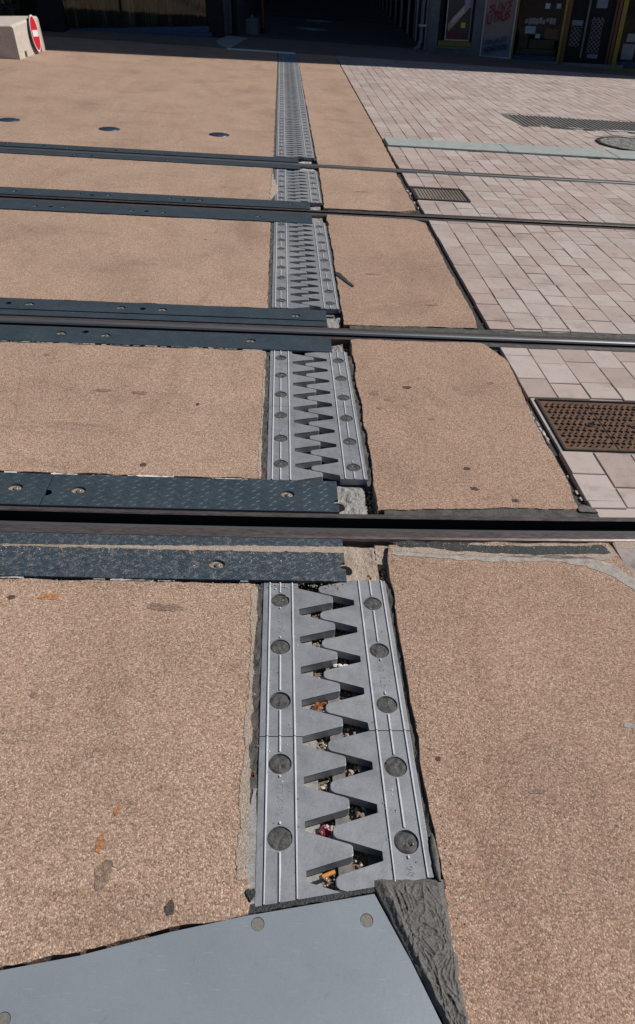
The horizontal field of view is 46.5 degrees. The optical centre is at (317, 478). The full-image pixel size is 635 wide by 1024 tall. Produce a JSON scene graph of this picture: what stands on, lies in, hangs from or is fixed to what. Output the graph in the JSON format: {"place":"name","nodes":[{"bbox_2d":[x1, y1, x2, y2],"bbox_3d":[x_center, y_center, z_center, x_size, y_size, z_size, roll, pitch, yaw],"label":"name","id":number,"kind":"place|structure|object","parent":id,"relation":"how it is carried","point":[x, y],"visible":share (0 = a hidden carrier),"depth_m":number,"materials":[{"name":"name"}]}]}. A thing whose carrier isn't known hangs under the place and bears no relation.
{"place":"outdoors","nodes":[
{"label":"outdoors","id":0,"kind":"place"},
{"bbox_2d":[0,578,257,970],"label":"road surface","id":1,"kind":"object","parent":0,"point":[124,758],"visible":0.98,"depth_m":1.67,"materials":[{"name":"asphalt"}]},
{"bbox_2d":[0,342,265,479],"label":"road surface","id":2,"kind":"object","parent":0,"point":[121,410],"visible":0.96,"depth_m":2.93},
{"bbox_2d":[0,209,270,309],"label":"road surface","id":3,"kind":"object","parent":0,"point":[111,258],"visible":0.91,"depth_m":4.37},
{"bbox_2d":[0,36,277,156],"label":"road surface","id":4,"kind":"object","parent":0,"point":[80,92],"visible":0.84,"depth_m":9.18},
{"bbox_2d":[0,16,44,59],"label":"concrete block","id":5,"kind":"object","parent":4,"relation":"on","point":[16,42],"depth_m":11.38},
{"bbox_2d":[28,14,40,51],"bbox_3d":[-4.601,-7.216,11.976,0.064,0.524,0.524,-6,32,-2],"label":"no entry sign","id":6,"kind":"object","parent":5,"relation":"attached to","point":[34,33],"visible":1,"depth_m":11.92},
{"bbox_2d":[0,153,277,199],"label":"road surface","id":7,"kind":"object","parent":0,"point":[99,175],"visible":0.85,"depth_m":5.95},
{"bbox_2d":[246,14,258,34],"bbox_3d":[-1.569,-10.940,17.781,0.262,0.406,0.292,2,37,3],"label":"litter sack","id":8,"kind":"object","parent":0,"point":[252,26],"visible":1,"depth_m":17.70,"materials":[{"name":"grey plastic"}]},
{"bbox_2d":[225,32,422,48],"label":"pavement","id":9,"kind":"structure","parent":0,"point":[328,40],"depth_m":17.74,"materials":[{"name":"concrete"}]},
{"bbox_2d":[255,0,396,24],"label":"road","id":10,"kind":"structure","parent":0,"point":[367,11],"depth_m":28.87,"materials":[{"name":"asphalt"}]},
{"bbox_2d":[223,0,271,33],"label":"street building","id":11,"kind":"structure","parent":10,"relation":"on","point":[246,9],"depth_m":19.94,"materials":[{"name":"grey stone"}]},
{"bbox_2d":[372,0,426,45],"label":"side street building","id":12,"kind":"structure","parent":10,"relation":"on","point":[405,15],"depth_m":21.91,"materials":[{"name":"grey stone"}]},
{"bbox_2d":[238,15,417,43],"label":"road","id":13,"kind":"structure","parent":0,"point":[335,29],"depth_m":21.16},
{"bbox_2d":[425,0,634,71],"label":"corner building","id":14,"kind":"structure","parent":13,"relation":"on","point":[600,34],"depth_m":16.36,"materials":[{"name":"grey stone"}]},
{"bbox_2d":[412,0,428,50],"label":"drainpipe","id":15,"kind":"object","parent":14,"relation":"attached to","point":[422,25],"visible":0.86,"depth_m":16.75,"materials":[{"name":"grey metal"}]},
{"bbox_2d":[437,0,475,46],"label":"poster window","id":16,"kind":"structure","parent":14,"relation":"in","point":[456,19],"depth_m":16.63,"materials":[{"name":"glass"}]},
{"bbox_2d":[511,0,569,63],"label":"shop window","id":17,"kind":"structure","parent":14,"relation":"in","point":[542,22],"depth_m":16.51,"materials":[{"name":"glass"}]},
{"bbox_2d":[559,0,623,64],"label":"shop door","id":18,"kind":"structure","parent":14,"relation":"in","point":[589,27],"depth_m":15.92,"materials":[{"name":"brown paint"}]},
{"bbox_2d":[610,0,634,71],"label":"side shop window","id":19,"kind":"structure","parent":14,"relation":"in","point":[624,51],"depth_m":16.05,"materials":[{"name":"glass"}]},
{"bbox_2d":[41,30,634,75],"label":"pavement","id":20,"kind":"structure","parent":0,"point":[341,49],"depth_m":15.65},
{"bbox_2d":[36,0,68,31],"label":"dark column","id":21,"kind":"structure","parent":20,"relation":"on","point":[51,15],"depth_m":15.11,"materials":[{"name":"paint"}]},
{"bbox_2d":[216,35,246,47],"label":"pale paving","id":22,"kind":"structure","parent":20,"relation":"on","point":[227,41],"depth_m":15.91,"materials":[{"name":"grey stone"}]},
{"bbox_2d":[298,159,385,582],"bbox_3d":[-0.244,-3.327,7.525,0.504,0.054,17.950,2,35,-4],"label":"joint recess","id":23,"kind":"object","parent":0,"point":[367,501],"depth_m":2.62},
{"bbox_2d":[245,789,256,904],"bbox_3d":[-0.145,0.776,1.545,0.036,0.047,0.250,2,35,-4],"label":"sealant smear","id":24,"kind":"object","parent":23,"relation":"on","point":[251,838],"visible":0.54,"depth_m":1.53},
{"bbox_2d":[242,584,263,916],"bbox_3d":[-0.157,0.618,1.823,0.034,0.111,0.925,2,35,-4],"label":"joint sealant","id":25,"kind":"object","parent":23,"relation":"on","point":[255,724],"visible":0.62,"depth_m":1.84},
{"bbox_2d":[260,352,269,479],"bbox_3d":[-0.217,-0.249,3.060,0.034,0.111,1.050,2,35,-4],"label":"joint sealant","id":26,"kind":"object","parent":23,"relation":"on","point":[264,437],"visible":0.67,"depth_m":2.93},
{"bbox_2d":[267,223,273,307],"bbox_3d":[-0.290,-1.302,4.561,0.033,0.110,1.560,2,35,-4],"label":"joint sealant","id":27,"kind":"object","parent":23,"relation":"on","point":[269,294],"visible":0.66,"depth_m":4.41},
{"bbox_2d":[273,53,278,156],"bbox_3d":[-0.595,-5.686,10.811,0.043,0.113,9.540,2,35,-4],"label":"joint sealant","id":28,"kind":"object","parent":23,"relation":"on","point":[275,132],"visible":0.74,"depth_m":8.82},
{"bbox_2d":[276,135,295,145],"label":"joint plate","id":29,"kind":"object","parent":23,"relation":"on","point":[286,140],"visible":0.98,"depth_m":7.56,"materials":[{"name":"metal"}]},
{"bbox_2d":[276,145,296,157],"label":"joint plate","id":30,"kind":"object","parent":23,"relation":"on","point":[284,151],"visible":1,"depth_m":7.12,"materials":[{"name":"metal"}]},
{"bbox_2d":[275,169,298,185],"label":"joint plate","id":31,"kind":"object","parent":23,"relation":"on","point":[286,177],"visible":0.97,"depth_m":6.26,"materials":[{"name":"metal"}]},
{"bbox_2d":[275,184,300,201],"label":"joint plate","id":32,"kind":"object","parent":23,"relation":"on","point":[285,192],"visible":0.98,"depth_m":5.83,"materials":[{"name":"metal"}]},
{"bbox_2d":[273,222,303,247],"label":"joint plate","id":33,"kind":"object","parent":23,"relation":"on","point":[288,234],"visible":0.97,"depth_m":4.96,"materials":[{"name":"metal"}]},
{"bbox_2d":[273,245,306,276],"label":"joint plate","id":34,"kind":"object","parent":23,"relation":"on","point":[286,259],"visible":0.98,"depth_m":4.53,"materials":[{"name":"metal"}]},
{"bbox_2d":[272,273,308,309],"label":"joint plate","id":35,"kind":"object","parent":23,"relation":"on","point":[287,292],"visible":0.98,"depth_m":4.10,"materials":[{"name":"metal"}]},
{"bbox_2d":[267,406,322,480],"bbox_3d":[-0.090,-0.136,2.836,0.201,0.030,0.525,2,35,-4],"label":"joint plate","id":36,"kind":"object","parent":23,"relation":"on","point":[289,446],"visible":0.99,"depth_m":2.81,"materials":[{"name":"metal"}]},
{"bbox_2d":[259,582,342,741],"bbox_3d":[-0.048,0.468,1.973,0.201,0.030,0.525,2,35,-4],"label":"joint plate","id":37,"kind":"object","parent":23,"relation":"on","point":[292,692],"visible":1,"depth_m":1.93,"materials":[{"name":"metal"}]},
{"bbox_2d":[254,736,352,906],"bbox_3d":[-0.030,0.730,1.600,0.201,0.030,0.384,2,35,-4],"label":"joint plate","id":38,"kind":"object","parent":23,"relation":"on","point":[282,871],"visible":1,"depth_m":1.58,"materials":[{"name":"metal"}]},
{"bbox_2d":[294,170,318,185],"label":"joint plate","id":39,"kind":"object","parent":23,"relation":"on","point":[306,177],"visible":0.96,"depth_m":6.30,"materials":[{"name":"metal"}]},
{"bbox_2d":[300,159,314,163],"bbox_3d":[-0.281,-5.683,10.828,0.133,0.028,9.540,2,35,-4],"label":"joint ledge","id":40,"kind":"object","parent":23,"relation":"on","point":[301,160],"visible":0.07,"depth_m":6.97,"materials":[{"name":"metal"}]},
{"bbox_2d":[293,146,313,160],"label":"joint plate","id":41,"kind":"object","parent":40,"relation":"on","point":[304,153],"visible":0.99,"depth_m":7.11,"materials":[{"name":"metal"}]},
{"bbox_2d":[295,185,321,205],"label":"joint plate","id":42,"kind":"object","parent":23,"relation":"on","point":[310,194],"visible":0.96,"depth_m":5.85,"materials":[{"name":"metal"}]},
{"bbox_2d":[301,613,322,886],"bbox_3d":[-0.073,0.636,1.790,0.137,0.029,1.005,2,35,-4],"label":"joint ledge","id":43,"kind":"object","parent":23,"relation":"on","point":[314,878],"visible":0.07,"depth_m":1.68,"materials":[{"name":"metal"}]},
{"bbox_2d":[248,887,376,914],"bbox_3d":[0.000,0.847,1.468,0.282,0.074,0.021,-6,37,-8],"label":"sealant bead","id":44,"kind":"object","parent":23,"relation":"on","point":[303,902],"visible":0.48,"depth_m":1.45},
{"bbox_2d":[297,222,328,246],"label":"joint plate","id":45,"kind":"object","parent":23,"relation":"on","point":[315,234],"visible":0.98,"depth_m":5.00,"materials":[{"name":"metal"}]},
{"bbox_2d":[326,313,339,318],"bbox_3d":[0.024,-1.300,4.578,0.130,0.029,1.560,2,35,-4],"label":"joint ledge","id":46,"kind":"object","parent":23,"relation":"on","point":[330,315],"visible":0.07,"depth_m":3.94,"materials":[{"name":"metal"}]},
{"bbox_2d":[298,246,333,274],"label":"joint plate","id":47,"kind":"object","parent":46,"relation":"on","point":[318,259],"visible":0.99,"depth_m":4.57,"materials":[{"name":"metal"}]},
{"bbox_2d":[300,274,339,313],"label":"joint plate","id":48,"kind":"object","parent":46,"relation":"on","point":[322,292],"visible":0.99,"depth_m":4.12,"materials":[{"name":"metal"}]},
{"bbox_2d":[326,226,341,321],"bbox_3d":[0.095,-1.290,4.588,0.032,0.108,1.560,2,35,-4],"label":"joint sealant","id":49,"kind":"object","parent":23,"relation":"on","point":[336,283],"visible":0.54,"depth_m":4.49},
{"bbox_2d":[303,365,366,889],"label":"gravel","id":50,"kind":"structure","parent":23,"relation":"on","point":[359,813],"depth_m":1.72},
{"bbox_2d":[321,609,352,875],"bbox_3d":[0.045,0.639,1.798,0.030,0.032,1.005,2,35,-4],"label":"gutter edge","id":51,"kind":"object","parent":23,"relation":"on","point":[344,869],"visible":0.07,"depth_m":1.70,"materials":[{"name":"metal"}]},
{"bbox_2d":[308,406,367,484],"bbox_3d":[0.070,-0.142,2.861,0.201,0.030,0.525,2,35,-4],"label":"joint plate","id":52,"kind":"object","parent":23,"relation":"on","point":[341,453],"visible":0.99,"depth_m":2.83,"materials":[{"name":"metal"}]},
{"bbox_2d":[311,602,366,889],"bbox_3d":[0.045,0.646,1.800,0.097,0.016,1.000,2,35,-4],"label":"silt","id":53,"kind":"object","parent":23,"relation":"on","point":[344,695],"visible":0.07,"depth_m":1.75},
{"bbox_2d":[331,480,367,496],"bbox_3d":[0.097,-0.247,3.077,0.130,0.026,1.050,2,35,-4],"label":"joint ledge","id":54,"kind":"object","parent":23,"relation":"on","point":[354,486],"visible":0.14,"depth_m":2.67,"materials":[{"name":"metal"}]},
{"bbox_2d":[305,351,355,406],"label":"joint plate","id":55,"kind":"object","parent":54,"relation":"on","point":[332,377],"visible":1,"depth_m":3.27,"materials":[{"name":"metal"}]},
{"bbox_2d":[334,486,366,513],"bbox_3d":[0.102,0.111,2.591,0.125,0.096,0.175,2,35,-4],"label":"concrete patch","id":56,"kind":"object","parent":23,"relation":"on","point":[351,500],"visible":0.39,"depth_m":2.58,"materials":[{"name":"concrete"}]},
{"bbox_2d":[340,546,379,580],"bbox_3d":[0.118,0.308,2.309,0.130,0.098,0.185,2,35,-4],"label":"concrete patch","id":57,"kind":"object","parent":23,"relation":"on","point":[361,563],"visible":0.46,"depth_m":2.30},
{"bbox_2d":[347,356,372,496],"bbox_3d":[0.169,-0.238,3.087,0.031,0.109,1.050,2,35,-4],"label":"joint sealant","id":58,"kind":"object","parent":23,"relation":"on","point":[368,464],"visible":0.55,"depth_m":2.93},
{"bbox_2d":[343,604,381,865],"bbox_3d":[0.159,0.644,1.807,0.130,0.026,1.005,2,35,-4],"label":"joint ledge","id":59,"kind":"object","parent":23,"relation":"on","point":[372,859],"depth_m":1.73,"materials":[{"name":"metal"}]},
{"bbox_2d":[318,580,409,730],"bbox_3d":[0.112,0.463,1.999,0.201,0.030,0.525,2,35,-4],"label":"joint plate","id":60,"kind":"object","parent":59,"relation":"on","point":[367,644],"visible":0.99,"depth_m":1.97,"materials":[{"name":"metal"}]},
{"bbox_2d":[327,730,433,891],"bbox_3d":[0.130,0.729,1.619,0.201,0.030,0.400,2,35,-4],"label":"joint plate","id":61,"kind":"object","parent":59,"relation":"on","point":[376,750],"visible":1,"depth_m":1.61,"materials":[{"name":"metal"}]},
{"bbox_2d":[374,546,387,574],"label":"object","id":62,"kind":"object","parent":23,"relation":"on","point":[381,552],"visible":0.38,"depth_m":2.33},
{"bbox_2d":[385,583,441,879],"bbox_3d":[0.227,0.597,1.897,0.030,0.108,0.860,2,35,-4],"label":"joint sealant","id":63,"kind":"object","parent":23,"relation":"on","point":[413,734],"visible":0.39,"depth_m":1.82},
{"bbox_2d":[429,833,440,881],"bbox_3d":[0.244,0.786,1.531,0.018,0.019,0.100,2,35,-4],"label":"mastic tongue","id":64,"kind":"object","parent":63,"relation":"on","point":[434,858],"visible":1,"depth_m":1.53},
{"bbox_2d":[297,53,395,168],"bbox_3d":[0.160,-5.637,10.821,0.768,0.110,9.848,2,35,-4],"label":"road surface","id":65,"kind":"object","parent":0,"point":[343,131],"visible":0.87,"depth_m":8.73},
{"bbox_2d":[318,168,415,213],"bbox_3d":[0.378,-2.356,6.141,0.721,0.111,1.320,2,35,-4],"label":"road surface","id":66,"kind":"object","parent":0,"point":[361,190],"visible":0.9,"depth_m":6.02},
{"bbox_2d":[326,215,476,329],"bbox_3d":[0.455,-1.306,4.644,0.732,0.111,2.001,2,35,-4],"label":"road surface","id":67,"kind":"object","parent":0,"point":[395,272],"visible":0.81,"depth_m":4.40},
{"bbox_2d":[349,339,577,514],"bbox_3d":[0.549,-0.242,3.129,0.758,0.111,1.403,2,35,-4],"label":"road surface","id":68,"kind":"object","parent":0,"point":[449,425],"visible":0.93,"depth_m":2.95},
{"bbox_2d":[493,350,586,506],"bbox_3d":[0.907,-0.219,3.156,0.061,0.092,1.398,2,35,-4],"label":"joint filler","id":69,"kind":"object","parent":68,"relation":"on","point":[552,448],"visible":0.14,"depth_m":2.90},
{"bbox_2d":[383,508,598,516],"bbox_3d":[0.596,0.155,2.570,0.750,0.106,0.069,2,35,-4],"label":"rail sealant","id":70,"kind":"object","parent":69,"relation":"on","point":[520,512],"visible":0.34,"depth_m":2.54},
{"bbox_2d":[335,56,634,509],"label":"stone paving","id":71,"kind":"structure","parent":0,"point":[452,102],"depth_m":5.90,"materials":[{"name":"stone"}]},
{"bbox_2d":[501,114,634,133],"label":"ribbed strip","id":72,"kind":"object","parent":71,"relation":"on","point":[575,124],"visible":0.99,"depth_m":9.61,"materials":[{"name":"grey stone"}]},
{"bbox_2d":[351,63,634,172],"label":"paving bed","id":73,"kind":"object","parent":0,"point":[518,125],"visible":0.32,"depth_m":9.20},
{"bbox_2d":[384,137,507,153],"bbox_3d":[1.347,-3.498,7.860,1.268,0.118,0.425,2,35,-4],"label":"kerb stone","id":74,"kind":"object","parent":73,"relation":"on","point":[449,145],"visible":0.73,"depth_m":7.76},
{"bbox_2d":[500,144,618,159],"bbox_3d":[2.580,-3.479,7.969,1.194,0.118,0.451,2,35,-4],"label":"kerb stone","id":75,"kind":"object","parent":73,"relation":"on","point":[588,153],"visible":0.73,"depth_m":7.87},
{"bbox_2d":[594,136,634,150],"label":"round cover","id":76,"kind":"object","parent":73,"relation":"on","point":[622,143],"visible":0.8,"depth_m":8.63,"materials":[{"name":"metal"}]},
{"bbox_2d":[605,149,634,160],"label":"kerb stone","id":77,"kind":"object","parent":73,"relation":"on","point":[626,155],"visible":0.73,"depth_m":7.98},
{"bbox_2d":[416,174,583,218],"bbox_3d":[7.199,-2.185,6.654,12.854,0.105,1.507,2,35,-4],"label":"paving bed","id":78,"kind":"object","parent":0,"point":[441,195],"visible":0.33,"depth_m":6.10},
{"bbox_2d":[409,187,470,202],"bbox_3d":[1.007,-2.310,6.143,0.450,0.112,0.390,2,35,-4],"label":"drain grate","id":79,"kind":"object","parent":78,"relation":"on","point":[415,194],"visible":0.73,"depth_m":6.11,"materials":[{"name":"metal"}]},
{"bbox_2d":[328,209,634,225],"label":"rail sealant","id":80,"kind":"object","parent":78,"relation":"on","point":[481,217],"visible":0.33,"depth_m":5.61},
{"bbox_2d":[386,540,634,1023],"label":"road surface","id":81,"kind":"object","parent":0,"point":[524,674],"visible":0.91,"depth_m":1.73,"materials":[{"name":"asphalt"}]},
{"bbox_2d":[0,543,608,946],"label":"loose grit","id":82,"kind":"object","parent":81,"relation":"on","point":[291,651],"visible":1,"depth_m":2.12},
{"bbox_2d":[452,227,634,335],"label":"paving bed","id":83,"kind":"object","parent":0,"point":[542,296],"visible":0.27,"depth_m":3.88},
{"bbox_2d":[349,325,634,338],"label":"rail sealant","id":84,"kind":"object","parent":83,"relation":"on","point":[540,333],"visible":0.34,"depth_m":3.82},
{"bbox_2d":[527,349,634,517],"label":"paving bed","id":85,"kind":"object","parent":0,"point":[629,512],"visible":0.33,"depth_m":2.92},
{"bbox_2d":[485,344,634,351],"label":"rail sealant","id":86,"kind":"object","parent":85,"relation":"on","point":[493,346],"visible":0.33,"depth_m":3.70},
{"bbox_2d":[535,398,634,452],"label":"access cover","id":87,"kind":"object","parent":85,"relation":"on","point":[592,426],"visible":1,"depth_m":3.09,"materials":[{"name":"metal"}]},
{"bbox_2d":[612,543,634,573],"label":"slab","id":88,"kind":"object","parent":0,"point":[627,557],"visible":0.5,"depth_m":2.39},
{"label":"ground","id":89,"kind":"structure","parent":0,"visible":0},
{"bbox_2d":[0,0,224,37],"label":"glass building","id":90,"kind":"structure","parent":89,"relation":"on","point":[195,18],"depth_m":16.08,"materials":[{"name":"black glass"}]},
{"bbox_2d":[4,315,304,355],"bbox_3d":[-4.602,-0.774,3.377,9.240,0.058,0.633,2,35,-4],"label":"plate bed","id":91,"kind":"object","parent":89,"relation":"on","point":[300,353],"depth_m":3.75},
{"bbox_2d":[0,341,261,350],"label":"mortar lip","id":92,"kind":"object","parent":91,"relation":"on","point":[124,345],"visible":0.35,"depth_m":3.41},
{"bbox_2d":[0,297,327,326],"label":"cover plate","id":93,"kind":"object","parent":91,"relation":"on","point":[151,312],"visible":1,"depth_m":3.74,"materials":[{"name":"metal"}]},
{"bbox_2d":[0,325,331,352],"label":"cover plate","id":94,"kind":"object","parent":91,"relation":"on","point":[169,339],"visible":1,"depth_m":3.49,"materials":[{"name":"metal"}]},
{"bbox_2d":[24,492,334,592],"bbox_3d":[-4.542,0.097,2.135,9.240,0.058,0.592,2,35,-4],"label":"plate bed","id":95,"kind":"object","parent":89,"relation":"on","point":[302,586],"depth_m":2.25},
{"bbox_2d":[0,472,53,506],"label":"cover plate","id":96,"kind":"object","parent":95,"relation":"on","point":[24,489],"visible":1,"depth_m":2.47,"materials":[{"name":"metal"}]},
{"bbox_2d":[0,576,247,582],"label":"mortar lip","id":97,"kind":"object","parent":95,"relation":"on","point":[17,577],"visible":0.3,"depth_m":2.14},
{"bbox_2d":[0,532,351,582],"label":"cover plate","id":98,"kind":"object","parent":95,"relation":"on","point":[81,564],"visible":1,"depth_m":2.22,"materials":[{"name":"metal"}]},
{"bbox_2d":[0,543,343,552],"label":"sand drift","id":99,"kind":"object","parent":98,"relation":"on","point":[308,549],"visible":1,"depth_m":2.28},
{"bbox_2d":[40,474,344,513],"bbox_3d":[-0.416,0.059,2.515,1.022,0.032,0.181,2,35,-4],"label":"cover plate","id":100,"kind":"object","parent":95,"relation":"on","point":[174,493],"visible":0.99,"depth_m":2.50,"materials":[{"name":"metal"}]},
{"bbox_2d":[0,506,634,547],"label":"tram rail","id":101,"kind":"object","parent":95,"relation":"on","point":[362,530],"visible":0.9,"depth_m":2.42,"materials":[{"name":"metal"}]},
{"bbox_2d":[426,223,487,329],"bbox_3d":[0.834,-1.276,4.662,0.061,0.092,2.017,2,35,-4],"label":"joint filler","id":102,"kind":"object","parent":89,"relation":"on","point":[480,324],"visible":0.14,"depth_m":4.40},
{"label":"plate bed","id":103,"kind":"structure","parent":89,"relation":"on","visible":0},
{"bbox_2d":[0,187,309,209],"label":"cover plate","id":104,"kind":"object","parent":103,"relation":"on","point":[150,198],"visible":0.98,"depth_m":5.46,"materials":[{"name":"metal"}]},
{"bbox_2d":[0,199,312,223],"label":"cover plate","id":105,"kind":"object","parent":103,"relation":"on","point":[130,210],"visible":1,"depth_m":5.18,"materials":[{"name":"metal"}]},
{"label":"footplate bed","id":106,"kind":"structure","parent":89,"relation":"on","visible":0},
{"bbox_2d":[0,894,441,1023],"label":"footplate","id":107,"kind":"object","parent":106,"relation":"on","point":[345,961],"visible":1,"depth_m":1.32,"materials":[{"name":"grey metal"}]},
{"bbox_2d":[374,879,467,1023],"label":"mastic patch","id":108,"kind":"object","parent":106,"relation":"on","point":[416,911],"visible":1,"depth_m":1.40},
{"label":"pavement","id":109,"kind":"structure","parent":0,"visible":0},
{"bbox_2d":[0,315,634,349],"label":"tram rail","id":110,"kind":"object","parent":109,"relation":"on","point":[342,336],"visible":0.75,"depth_m":3.69,"materials":[{"name":"metal"}]},
{"bbox_2d":[0,195,634,229],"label":"tram rail","id":111,"kind":"object","parent":109,"relation":"on","point":[319,214],"visible":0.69,"depth_m":5.46,"materials":[{"name":"metal"}]},
{"bbox_2d":[0,146,634,184],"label":"tram rail","id":112,"kind":"object","parent":109,"relation":"on","point":[315,167],"visible":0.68,"depth_m":6.72,"materials":[{"name":"metal"}]},
{"label":"joint ledge","id":113,"kind":"structure","parent":0,"visible":0},
{"bbox_2d":[269,350,316,410],"bbox_3d":[-0.111,-0.439,3.267,0.201,0.030,0.525,2,35,-4],"label":"joint plate","id":114,"kind":"object","parent":113,"relation":"on","point":[289,381],"visible":0.98,"depth_m":3.23,"materials":[{"name":"metal"}]},
{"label":"plate bed","id":115,"kind":"structure","parent":0,"visible":0},
{"bbox_2d":[0,141,298,162],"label":"cover plate","id":116,"kind":"object","parent":115,"relation":"on","point":[144,152],"visible":0.92,"depth_m":6.69,"materials":[{"name":"metal"}]},
{"bbox_2d":[0,149,299,169],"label":"cover plate","id":117,"kind":"object","parent":115,"relation":"on","point":[205,162],"visible":0.91,"depth_m":6.47,"materials":[{"name":"metal"}]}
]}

